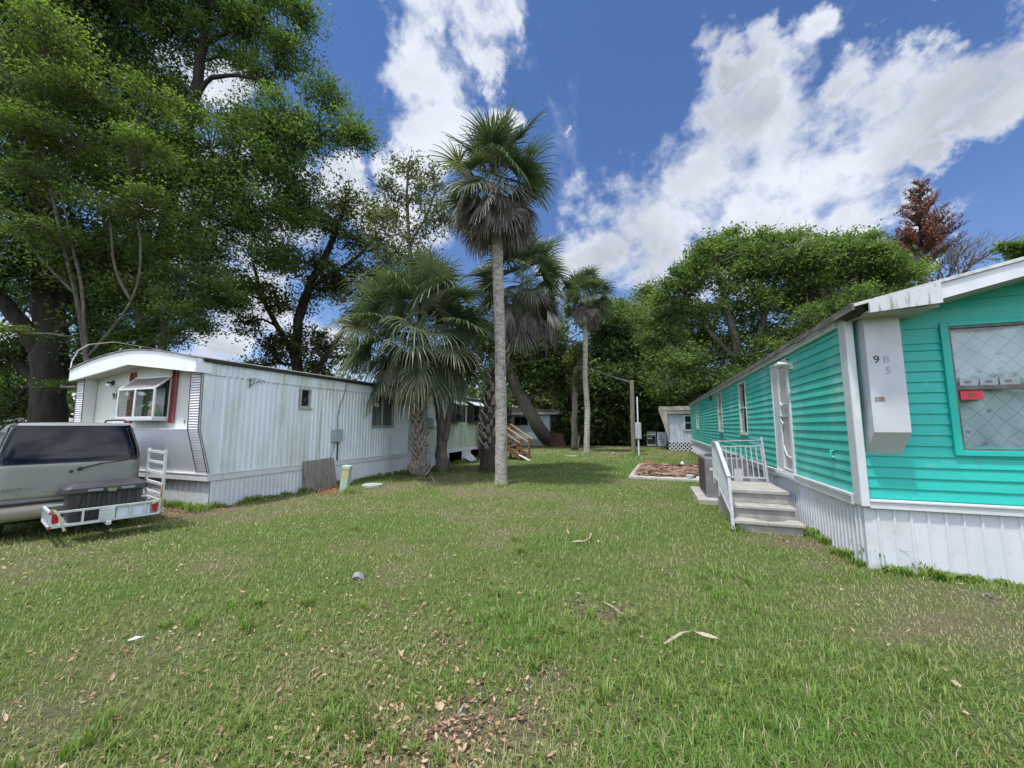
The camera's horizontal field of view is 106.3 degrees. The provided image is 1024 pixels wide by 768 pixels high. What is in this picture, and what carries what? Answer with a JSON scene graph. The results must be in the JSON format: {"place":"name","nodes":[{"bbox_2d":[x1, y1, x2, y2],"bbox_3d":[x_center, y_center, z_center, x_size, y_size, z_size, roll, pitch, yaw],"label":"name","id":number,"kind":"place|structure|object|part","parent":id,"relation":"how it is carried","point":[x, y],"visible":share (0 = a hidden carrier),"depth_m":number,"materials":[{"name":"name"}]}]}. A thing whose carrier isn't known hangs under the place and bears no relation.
{"place":"outdoors","nodes":[
{"label":"outdoors","id":0,"kind":"place"},
{"bbox_2d":[0,418,72,431],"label":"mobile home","id":1,"kind":"object","parent":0,"point":[70,419],"depth_m":30.19,"materials":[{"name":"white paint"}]},
{"bbox_2d":[0,442,1023,767],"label":"grass","id":2,"kind":"structure","parent":0,"point":[774,696],"depth_m":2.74,"materials":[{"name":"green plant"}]},
{"bbox_2d":[0,418,144,534],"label":"suv","id":3,"kind":"object","parent":2,"relation":"on","point":[41,463],"visible":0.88,"depth_m":5.85,"materials":[{"name":"silver metal"}]},
{"bbox_2d":[41,448,167,531],"bbox_3d":[-6.305,1.570,5.976,1.085,1.055,1.196,-4,-8,35],"label":"cargo carrier","id":4,"kind":"object","parent":3,"relation":"attached to","point":[49,521],"visible":0.89,"depth_m":5.73,"materials":[{"name":"white metal"}]},
{"bbox_2d":[58,477,147,522],"bbox_3d":[-6.179,1.729,5.818,0.532,0.545,0.890,-4,-8,35],"label":"storage tote","id":5,"kind":"object","parent":4,"relation":"on","point":[92,493],"visible":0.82,"depth_m":5.62,"materials":[{"name":"black plastic"}]},
{"bbox_2d":[115,502,152,517],"bbox_3d":[-5.809,1.923,5.893,0.078,0.175,0.420,-4,-8,35],"label":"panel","id":6,"kind":"object","parent":4,"relation":"on","point":[136,509],"visible":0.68,"depth_m":5.86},
{"bbox_2d":[127,636,144,640],"bbox_3d":[-2.848,1.923,2.910,0.095,0.020,0.019,5,-8,-39],"label":"fallen leaf strip","id":7,"kind":"object","parent":2,"relation":"on","point":[136,637],"visible":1,"depth_m":2.91,"materials":[{"name":"plant"}]},
{"bbox_2d":[68,342,483,507],"bbox_3d":[-6.495,1.283,15.366,6.870,4.110,14.874,-2,-7,20],"label":"mobile home","id":8,"kind":"object","parent":2,"relation":"on","point":[230,432],"visible":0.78,"depth_m":8.79,"materials":[{"name":"metal"}]},
{"bbox_2d":[115,375,171,420],"bbox_3d":[-7.982,0.308,8.334,1.290,0.970,0.312,-2,-7,20],"label":"garden window","id":9,"kind":"structure","parent":8,"relation":"in","point":[151,396],"depth_m":8.30,"materials":[{"name":"glass"}]},
{"bbox_2d":[298,388,312,408],"bbox_3d":[-5.350,0.381,9.914,0.135,0.530,0.400,-2,-7,20],"label":"window","id":10,"kind":"structure","parent":8,"relation":"in","point":[305,395],"depth_m":9.92,"materials":[{"name":"white glass"}]},
{"bbox_2d":[370,395,394,427],"bbox_3d":[-4.316,0.920,12.758,0.165,1.060,1.190,-2,-7,20],"label":"window","id":11,"kind":"structure","parent":8,"relation":"in","point":[385,415],"depth_m":12.79,"materials":[{"name":"grey glass"}]},
{"bbox_2d":[451,400,468,421],"bbox_3d":[-2.425,1.200,17.270,0.510,1.030,1.070,-2,-7,20],"label":"box window","id":12,"kind":"structure","parent":8,"relation":"in","point":[457,417],"depth_m":17.11,"materials":[{"name":"black glass"}]},
{"bbox_2d":[467,400,483,422],"bbox_3d":[-1.758,1.381,19.094,0.510,1.070,1.370,-2,-7,20],"label":"box window","id":13,"kind":"structure","parent":8,"relation":"in","point":[472,412],"depth_m":18.60,"materials":[{"name":"black glass"}]},
{"bbox_2d":[303,457,336,491],"bbox_3d":[-5.044,2.377,10.129,0.165,0.790,1.040,-2,-7,20],"label":"plywood sheet","id":14,"kind":"object","parent":2,"relation":"on","point":[318,472],"visible":0.93,"depth_m":10.08,"materials":[{"name":"grey wood"}]},
{"bbox_2d":[310,488,337,494],"bbox_3d":[-4.560,2.619,9.632,0.542,0.201,0.764,-1,-6,7],"label":"orange netting","id":15,"kind":"object","parent":2,"relation":"on","point":[328,490],"visible":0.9,"depth_m":9.56,"materials":[{"name":"plastic"}]},
{"bbox_2d":[339,465,352,492],"bbox_3d":[-4.186,2.404,9.669,0.266,0.720,0.218,0,-6,0],"label":"utility pedestal","id":16,"kind":"object","parent":2,"relation":"on","point":[346,476],"visible":0.82,"depth_m":9.59,"materials":[{"name":"green plastic"}]},
{"bbox_2d":[352,572,364,580],"bbox_3d":[-1.665,2.082,4.150,0.155,0.097,0.086,-5,-8,38],"label":"grey stone","id":17,"kind":"object","parent":2,"relation":"on","point":[356,575],"visible":0.86,"depth_m":4.13,"materials":[{"name":"grey stone"}]},
{"bbox_2d":[341,689,384,741],"bbox_3d":[-0.803,1.776,2.083,0.187,0.243,0.237,-2,-7,20],"label":"weed","id":18,"kind":"object","parent":2,"relation":"on","point":[358,716],"visible":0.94,"depth_m":2.07,"materials":[{"name":"green plant"}]},
{"bbox_2d":[362,483,382,487],"bbox_3d":[-3.863,2.800,10.635,0.558,0.060,0.558,-2,-7,20],"label":"round cover","id":19,"kind":"object","parent":2,"relation":"on","point":[369,485],"visible":0.99,"depth_m":10.50,"materials":[{"name":"white plastic"}]},
{"bbox_2d":[323,240,495,477],"bbox_3d":[-3.107,-0.884,12.721,5.759,8.040,5.727,2,-7,-19],"label":"cabbage palm","id":20,"kind":"object","parent":2,"relation":"on","point":[416,375],"visible":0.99,"depth_m":11.91,"materials":[{"name":"green plant"}]},
{"bbox_2d":[351,144,494,472],"bbox_3d":[-2.988,-2.684,13.731,5.502,11.875,3.020,1,-6,-11],"label":"forked tree","id":21,"kind":"object","parent":2,"relation":"on","point":[443,428],"visible":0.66,"depth_m":13.86,"materials":[{"name":"green plant"}]},
{"bbox_2d":[428,98,559,484],"bbox_3d":[-0.580,-2.464,10.826,3.929,10.766,3.953,-2,-7,20],"label":"cabbage palm","id":22,"kind":"object","parent":2,"relation":"on","point":[497,220],"visible":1,"depth_m":10.84,"materials":[{"name":"green plant"}]},
{"bbox_2d":[0,473,1023,767],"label":"leaf litter","id":23,"kind":"object","parent":2,"relation":"on","point":[454,721],"visible":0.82,"depth_m":2.37,"materials":[{"name":"brown plant"}]},
{"bbox_2d":[457,224,585,473],"bbox_3d":[0.475,-1.173,14.187,4.622,8.934,4.670,-2,-7,20],"label":"cabbage palm","id":24,"kind":"object","parent":2,"relation":"on","point":[531,314],"visible":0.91,"depth_m":13.64,"materials":[{"name":"green plant"}]},
{"bbox_2d":[36,538,1023,766],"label":"lawn thatch","id":25,"kind":"object","parent":2,"relation":"on","point":[475,720],"visible":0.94,"depth_m":2.61,"materials":[{"name":"brown plant"}]},
{"bbox_2d":[572,533,591,541],"bbox_3d":[1.069,2.208,5.484,0.451,0.056,0.202,5,-8,-40],"label":"dead frond strip","id":26,"kind":"object","parent":2,"relation":"on","point":[582,540],"visible":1,"depth_m":5.37,"materials":[{"name":"beige plant"}]},
{"bbox_2d":[153,445,1019,587],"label":"edge weeds","id":27,"kind":"object","parent":2,"relation":"on","point":[929,572],"visible":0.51,"depth_m":5.46,"materials":[{"name":"green plant"}]},
{"bbox_2d":[602,601,628,616],"bbox_3d":[0.906,1.995,3.416,0.037,0.027,0.371,3,-7,-27],"label":"fallen twig","id":28,"kind":"object","parent":2,"relation":"on","point":[614,607],"visible":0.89,"depth_m":3.43,"materials":[{"name":"beige wood"}]},
{"bbox_2d":[629,465,698,481],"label":"concrete slab","id":29,"kind":"structure","parent":2,"relation":"on","point":[632,475],"depth_m":11.86,"materials":[{"name":"grey concrete"}]},
{"bbox_2d":[634,462,698,476],"bbox_3d":[5.780,2.974,13.669,2.784,0.197,4.308,-2,-7,20],"label":"mulch bed","id":30,"kind":"object","parent":29,"relation":"on","point":[658,469],"visible":0.89,"depth_m":13.25,"materials":[{"name":"brown wood"}]},
{"bbox_2d":[686,475,698,478],"bbox_3d":[5.455,2.818,11.540,0.427,0.158,0.214,0,-6,1],"label":"white cup","id":31,"kind":"object","parent":29,"relation":"on","point":[690,476],"visible":0.71,"depth_m":11.47,"materials":[{"name":"plastic"}]},
{"bbox_2d":[664,631,725,643],"bbox_3d":[1.374,1.929,2.933,0.468,0.053,0.118,0,-6,1],"label":"dead frond strip","id":32,"kind":"object","parent":2,"relation":"on","point":[699,633],"visible":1,"depth_m":2.94,"materials":[{"name":"beige plant"}]},
{"bbox_2d":[690,453,749,504],"bbox_3d":[4.841,2.161,8.937,1.140,1.019,1.950,-2,-7,20],"label":"air conditioner","id":33,"kind":"object","parent":2,"relation":"on","point":[706,492],"visible":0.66,"depth_m":8.45,"materials":[{"name":"metal"}]},
{"bbox_2d":[711,437,805,535],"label":"concrete steps","id":34,"kind":"structure","parent":2,"relation":"on","point":[754,506],"depth_m":6.49,"materials":[{"name":"white paint"}]},
{"bbox_2d":[688,256,1023,583],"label":"mobile home","id":35,"kind":"object","parent":2,"relation":"on","point":[890,426],"visible":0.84,"depth_m":4.46,"materials":[{"name":"teal paint"}]},
{"bbox_2d":[695,404,698,429],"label":"window","id":36,"kind":"structure","parent":35,"relation":"in","point":[696,406],"depth_m":21.07,"materials":[{"name":"white glass"}]},
{"bbox_2d":[717,392,722,431],"bbox_3d":[7.466,1.011,13.723,0.135,1.410,0.910,-2,-7,20],"label":"window","id":37,"kind":"structure","parent":35,"relation":"in","point":[719,405],"depth_m":13.97,"materials":[{"name":"white glass"}]},
{"bbox_2d":[737,381,748,434],"bbox_3d":[6.200,0.651,10.264,0.135,1.410,0.910,-2,-7,20],"label":"window","id":38,"kind":"structure","parent":35,"relation":"in","point":[741,386],"depth_m":10.43,"materials":[{"name":"white glass"}]},
{"bbox_2d":[769,358,796,479],"bbox_3d":[5.057,0.638,7.146,0.202,2.115,1.020,-2,-7,20],"label":"door","id":39,"kind":"structure","parent":35,"relation":"in","point":[780,382],"depth_m":7.13,"materials":[{"name":"white paint"}]},
{"bbox_2d":[938,317,1023,456],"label":"picture window","id":40,"kind":"structure","parent":35,"relation":"in","point":[983,372],"depth_m":4.34,"materials":[{"name":"white glass"}]},
{"bbox_2d":[0,0,1023,414],"label":"sky","id":41,"kind":"structure","parent":0,"point":[668,120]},
{"bbox_2d":[507,440,696,458],"bbox_3d":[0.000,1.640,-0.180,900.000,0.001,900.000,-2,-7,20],"label":"ground","id":42,"kind":"structure","parent":0,"point":[618,449],"depth_m":25.23,"materials":[{"name":"green plant"}]},
{"bbox_2d":[0,0,207,392],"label":"feathery tree","id":43,"kind":"object","parent":42,"relation":"on","point":[38,131],"visible":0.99,"depth_m":11.50,"materials":[{"name":"green plant"}]},
{"bbox_2d":[0,0,225,430],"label":"oak tree","id":44,"kind":"object","parent":42,"relation":"on","point":[44,295],"visible":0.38,"depth_m":13.65,"materials":[{"name":"green plant"}]},
{"bbox_2d":[59,202,251,358],"bbox_3d":[-12.162,-1.443,13.158,5.749,9.043,3.311,0,-6,-2],"label":"young tree","id":45,"kind":"object","parent":42,"relation":"on","point":[161,325],"visible":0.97,"depth_m":13.07,"materials":[{"name":"green plant"}]},
{"bbox_2d":[49,0,395,349],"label":"elm tree","id":46,"kind":"object","parent":42,"relation":"on","point":[269,155],"visible":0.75,"depth_m":14.81,"materials":[{"name":"green plant"}]},
{"bbox_2d":[175,169,414,379],"bbox_3d":[-10.013,-3.112,19.250,11.187,13.789,5.505,0,-6,3],"label":"olive green tree","id":47,"kind":"object","parent":42,"relation":"on","point":[294,347],"visible":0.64,"depth_m":18.71,"materials":[{"name":"green plant"}]},
{"bbox_2d":[0,362,713,417],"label":"distant wood","id":48,"kind":"object","parent":42,"relation":"on","point":[72,400],"depth_m":46.20,"materials":[{"name":"green plant"}]},
{"bbox_2d":[479,397,516,430],"bbox_3d":[-1.340,3.009,33.046,3.746,4.557,4.042,-2,-7,20],"label":"shrub","id":49,"kind":"object","parent":42,"relation":"on","point":[508,417],"visible":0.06,"depth_m":32.48,"materials":[{"name":"green plant"}]},
{"bbox_2d":[478,424,531,459],"bbox_3d":[-0.336,2.959,19.705,2.429,1.833,1.410,-2,-7,20],"label":"wooden porch","id":50,"kind":"object","parent":42,"relation":"on","point":[521,451],"visible":0.39,"depth_m":19.53,"materials":[{"name":"brown wood"}]},
{"bbox_2d":[469,316,597,445],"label":"leaning tree","id":51,"kind":"object","parent":42,"relation":"on","point":[531,373],"visible":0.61,"depth_m":28.44,"materials":[{"name":"green plant"}]},
{"bbox_2d":[507,407,564,445],"bbox_3d":[1.204,3.929,36.325,8.070,3.468,6.910,-2,-7,20],"label":"bungalow","id":52,"kind":"object","parent":42,"relation":"on","point":[521,423],"visible":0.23,"depth_m":33.09,"materials":[{"name":"grey metal"}]},
{"bbox_2d":[514,416,527,424],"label":"window","id":53,"kind":"structure","parent":52,"relation":"in","point":[519,420],"depth_m":33.34,"materials":[{"name":"black glass"}]},
{"bbox_2d":[506,387,565,410],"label":"pale tree","id":54,"kind":"object","parent":42,"relation":"on","point":[537,402],"visible":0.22,"depth_m":44.37,"materials":[{"name":"green plant"}]},
{"bbox_2d":[550,433,565,446],"bbox_3d":[3.783,4.548,31.282,1.300,1.100,0.160,-2,-7,20],"label":"rusty panel","id":55,"kind":"object","parent":42,"relation":"on","point":[557,439],"visible":1,"depth_m":31.27,"materials":[{"name":"brown metal"}]},
{"bbox_2d":[550,415,580,442],"bbox_3d":[4.466,3.837,33.103,3.662,3.032,3.265,3,-7,-29],"label":"shrub","id":56,"kind":"object","parent":42,"relation":"on","point":[561,424],"visible":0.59,"depth_m":32.52,"materials":[{"name":"green plant"}]},
{"bbox_2d":[557,339,590,450],"bbox_3d":[4.210,0.784,25.790,2.314,7.566,2.246,3,-7,-24],"label":"vine covered trunk","id":57,"kind":"object","parent":42,"relation":"on","point":[573,360],"visible":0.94,"depth_m":25.87,"materials":[{"name":"green plant"}]},
{"bbox_2d":[557,264,617,452],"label":"cabbage palm","id":58,"kind":"object","parent":42,"relation":"on","point":[586,281],"visible":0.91,"depth_m":24.35,"materials":[{"name":"green plant"}]},
{"bbox_2d":[537,287,675,445],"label":"evergreen tree","id":59,"kind":"object","parent":42,"relation":"on","point":[609,400],"visible":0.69,"depth_m":32.55,"materials":[{"name":"green plant"}]},
{"bbox_2d":[602,428,622,444],"bbox_3d":[9.063,4.380,33.869,3.777,2.276,3.982,5,-8,-38],"label":"shrub","id":60,"kind":"object","parent":42,"relation":"on","point":[612,439],"visible":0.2,"depth_m":33.03,"materials":[{"name":"green plant"}]},
{"bbox_2d":[616,416,648,445],"bbox_3d":[10.193,3.857,32.988,3.769,2.856,3.588,-2,-7,20],"label":"shrub","id":61,"kind":"object","parent":42,"relation":"on","point":[627,436],"visible":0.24,"depth_m":32.45,"materials":[{"name":"green plant"}]},
{"bbox_2d":[630,380,641,454],"bbox_3d":[7.158,1.970,22.260,0.290,4.451,0.650,6,-9,-43],"label":"power post","id":62,"kind":"object","parent":42,"relation":"on","point":[635,431],"visible":0.94,"depth_m":22.23,"materials":[{"name":"brown wood"}]},
{"bbox_2d":[588,270,691,349],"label":"broad tree","id":63,"kind":"object","parent":42,"relation":"on","point":[644,291],"visible":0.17,"depth_m":41.89,"materials":[{"name":"green plant"}]},
{"bbox_2d":[647,431,655,445],"bbox_3d":[11.470,4.491,31.593,0.700,1.160,0.712,-2,-7,20],"label":"stove","id":64,"kind":"object","parent":42,"relation":"on","point":[651,438],"visible":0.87,"depth_m":31.32,"materials":[{"name":"metal"}]},
{"bbox_3d":[11.359,4.527,31.280,0.620,0.700,0.060,-2,-7,20],"label":"oven door","id":65,"kind":"part","parent":64,"relation":"part of","materials":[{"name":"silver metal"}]},
{"bbox_2d":[637,414,668,444],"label":"carport shed","id":66,"kind":"structure","parent":42,"relation":"on","point":[645,442],"depth_m":34.48,"materials":[{"name":"metal"}]},
{"bbox_2d":[657,432,666,445],"bbox_3d":[12.227,4.501,31.360,0.680,1.130,0.727,-2,-7,20],"label":"washing machine","id":67,"kind":"object","parent":42,"relation":"on","point":[661,438],"visible":0.88,"depth_m":31.05,"materials":[{"name":"white metal"}]},
{"bbox_2d":[622,328,713,406],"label":"evergreen tree","id":68,"kind":"object","parent":42,"relation":"on","point":[692,382],"visible":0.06,"depth_m":37.00,"materials":[{"name":"green plant"}]},
{"bbox_2d":[657,406,691,450],"bbox_3d":[14.975,3.303,28.573,7.568,3.018,7.700,-2,-7,20],"label":"mobile home","id":69,"kind":"object","parent":42,"relation":"on","point":[676,420],"visible":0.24,"depth_m":26.11,"materials":[{"name":"white paint"}]},
{"bbox_2d":[683,415,690,430],"bbox_3d":[12.101,2.611,25.837,1.020,1.040,0.070,-2,-7,20],"label":"window","id":70,"kind":"structure","parent":69,"relation":"in","point":[686,418],"depth_m":25.90,"materials":[{"name":"white glass"}]},
{"bbox_2d":[628,212,835,405],"bbox_3d":[16.750,-3.962,28.254,16.544,17.391,8.612,0,-6,-1],"label":"camphor tree","id":71,"kind":"object","parent":42,"relation":"on","point":[708,259],"visible":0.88,"depth_m":27.30,"materials":[{"name":"green plant"}]},
{"bbox_2d":[770,218,948,349],"bbox_3d":[23.528,-3.356,25.700,13.380,15.579,7.455,0,-6,-1],"label":"camphor tree","id":72,"kind":"object","parent":42,"relation":"on","point":[858,270],"visible":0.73,"depth_m":24.91,"materials":[{"name":"green plant"}]},
{"bbox_2d":[881,176,969,283],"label":"dead conifer","id":73,"kind":"object","parent":42,"relation":"on","point":[928,228],"visible":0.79,"depth_m":29.47,"materials":[{"name":"brown plant"}]},
{"bbox_2d":[906,228,1023,285],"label":"bare tree","id":74,"kind":"object","parent":42,"relation":"on","point":[956,262],"visible":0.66,"depth_m":27.44,"materials":[{"name":"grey plant"}]},
{"bbox_2d":[983,235,1023,260],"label":"leaf tree","id":75,"kind":"object","parent":42,"relation":"on","point":[1014,249],"visible":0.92,"depth_m":23.97,"materials":[{"name":"green plant"}]},
{"bbox_2d":[604,452,628,454],"bbox_3d":[5.934,4.002,22.259,1.940,0.176,1.025,-4,-8,33],"label":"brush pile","id":76,"kind":"object","parent":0,"point":[615,453],"visible":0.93,"depth_m":22.14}
]}

